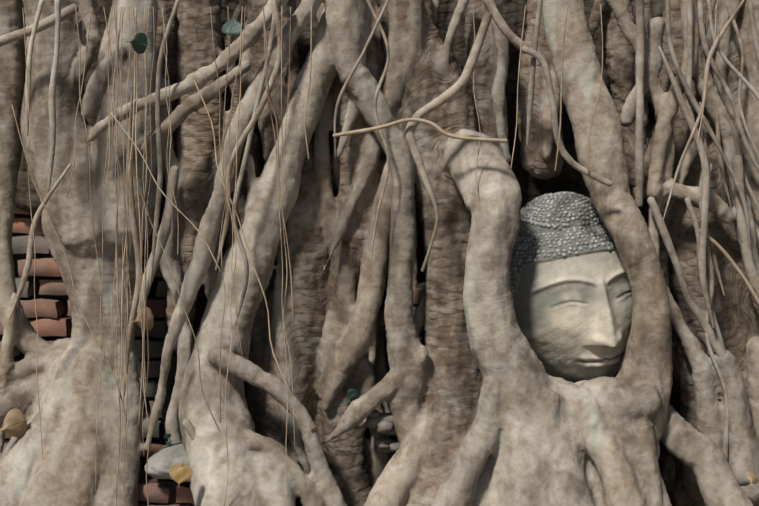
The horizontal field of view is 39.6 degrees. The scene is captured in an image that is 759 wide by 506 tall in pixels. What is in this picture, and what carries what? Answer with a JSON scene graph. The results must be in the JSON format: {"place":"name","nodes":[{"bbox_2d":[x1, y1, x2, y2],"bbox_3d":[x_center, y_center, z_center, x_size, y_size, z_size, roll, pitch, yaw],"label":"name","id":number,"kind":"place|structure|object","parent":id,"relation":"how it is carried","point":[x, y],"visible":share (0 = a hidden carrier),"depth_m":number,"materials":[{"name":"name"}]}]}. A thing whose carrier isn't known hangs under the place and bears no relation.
{"place":"outdoors","nodes":[
{"label":"outdoors","id":0,"kind":"place"},
{"label":"ground","id":1,"kind":"structure","parent":0,"visible":0},
{"bbox_2d":[0,213,164,462],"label":"brick wall","id":2,"kind":"structure","parent":1,"relation":"on","point":[156,279],"depth_m":2.79,"materials":[{"name":"red brick"}]},
{"bbox_2d":[137,469,193,505],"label":"brick ledge","id":3,"kind":"object","parent":1,"relation":"on","point":[159,493],"visible":0.27,"depth_m":2.43,"materials":[{"name":"brown brick"}]},
{"bbox_2d":[138,468,194,505],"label":"brick ledge mortar","id":4,"kind":"object","parent":1,"relation":"on","point":[151,479],"visible":0.04,"depth_m":2.45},
{"bbox_2d":[144,442,190,481],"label":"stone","id":5,"kind":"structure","parent":4,"relation":"on","point":[162,461],"depth_m":2.39,"materials":[{"name":"grey stone"}]},
{"bbox_2d":[169,463,192,489],"bbox_3d":[-0.432,0.480,2.292,0.052,0.068,0.008,8,-3,-4],"label":"yellow leaf","id":6,"kind":"object","parent":5,"relation":"on","point":[180,474],"visible":1,"depth_m":2.29,"materials":[{"name":"yellow plant"}]},
{"bbox_2d":[0,208,619,468],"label":"brick wall","id":7,"kind":"structure","parent":1,"relation":"on","point":[51,320],"depth_m":2.75,"materials":[{"name":"red brick"}]},
{"bbox_2d":[358,409,399,453],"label":"rubble stones","id":8,"kind":"object","parent":1,"relation":"on","point":[382,423],"visible":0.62,"depth_m":2.45,"materials":[{"name":"grey stone"}]},
{"bbox_2d":[0,0,758,505],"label":"banyan tree roots","id":9,"kind":"object","parent":1,"relation":"on","point":[466,390],"visible":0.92,"depth_m":2.42,"materials":[{"name":"brown plant"}]},
{"bbox_2d":[0,408,27,437],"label":"dry leaf","id":10,"kind":"object","parent":9,"relation":"on","point":[15,423],"visible":1,"depth_m":2.41,"materials":[{"name":"beige plant"}]},
{"bbox_2d":[164,432,171,441],"bbox_3d":[-0.464,0.405,2.317,0.019,0.025,0.007,-2,5,-19],"label":"green leaf","id":11,"kind":"object","parent":9,"relation":"attached to","point":[167,436],"visible":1,"depth_m":2.32,"materials":[{"name":"green plant"}]},
{"bbox_2d":[165,440,171,447],"bbox_3d":[-0.465,0.421,2.318,0.020,0.021,0.005,2,5,24],"label":"green leaf","id":12,"kind":"object","parent":11,"relation":"attached to","point":[168,443],"visible":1,"depth_m":2.32,"materials":[{"name":"green plant"}]},
{"bbox_2d":[222,13,240,41],"bbox_3d":[-0.298,-0.451,2.112,0.046,0.066,0.009,13,-16,24],"label":"green leaf","id":13,"kind":"object","parent":9,"relation":"attached to","point":[232,26],"visible":1,"depth_m":2.11,"materials":[{"name":"green plant"}]},
{"bbox_2d":[311,425,317,432],"bbox_3d":[-0.148,0.396,2.368,0.022,0.019,0.008,-4,6,-38],"label":"dry leaf","id":14,"kind":"object","parent":9,"relation":"attached to","point":[314,429],"visible":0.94,"depth_m":2.37,"materials":[{"name":"brown plant"}]},
{"bbox_2d":[347,389,358,402],"bbox_3d":[-0.059,0.319,2.360,0.031,0.034,0.004,-3,6,-34],"label":"green leaf","id":15,"kind":"object","parent":9,"relation":"attached to","point":[352,394],"visible":1,"depth_m":2.36,"materials":[{"name":"green plant"}]},
{"bbox_2d":[12,4,758,505],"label":"hanging aerial roots","id":16,"kind":"object","parent":9,"relation":"hanging from","point":[432,124],"visible":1,"depth_m":2.23,"materials":[{"name":"brown plant"}]},
{"bbox_2d":[125,33,155,53],"bbox_3d":[-0.482,-0.423,2.127,0.062,0.043,0.008,3,16,-24],"label":"green leaf","id":17,"kind":"object","parent":16,"relation":"attached to","point":[139,43],"visible":0.98,"depth_m":2.13,"materials":[{"name":"green plant"}]},
{"bbox_2d":[129,307,153,329],"bbox_3d":[-0.518,0.144,2.297,0.055,0.052,0.012,-3,6,-30],"label":"dry leaf","id":18,"kind":"object","parent":16,"relation":"attached to","point":[149,322],"visible":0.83,"depth_m":2.30,"materials":[{"name":"brown plant"}]},
{"bbox_2d":[380,288,423,326],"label":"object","id":19,"kind":"object","parent":9,"relation":"attached to","point":[417,294],"visible":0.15,"depth_m":2.52,"materials":[{"name":"red brick"}]},
{"bbox_2d":[386,281,424,306],"bbox_3d":[0.089,0.118,2.585,0.149,0.100,0.100,0,5,2],"label":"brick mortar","id":20,"kind":"object","parent":19,"relation":"on","point":[421,285],"visible":0.08,"depth_m":2.54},
{"bbox_2d":[510,191,632,382],"bbox_3d":[0.447,0.086,2.517,0.373,0.464,0.379,2,5,18],"label":"buddha head","id":21,"kind":"object","parent":9,"relation":"in","point":[570,288],"visible":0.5,"depth_m":2.36},
{"bbox_2d":[747,472,757,484],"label":"dry leaf","id":22,"kind":"object","parent":9,"relation":"attached to","point":[752,477],"visible":1,"depth_m":2.29,"materials":[{"name":"beige plant"}]}
]}

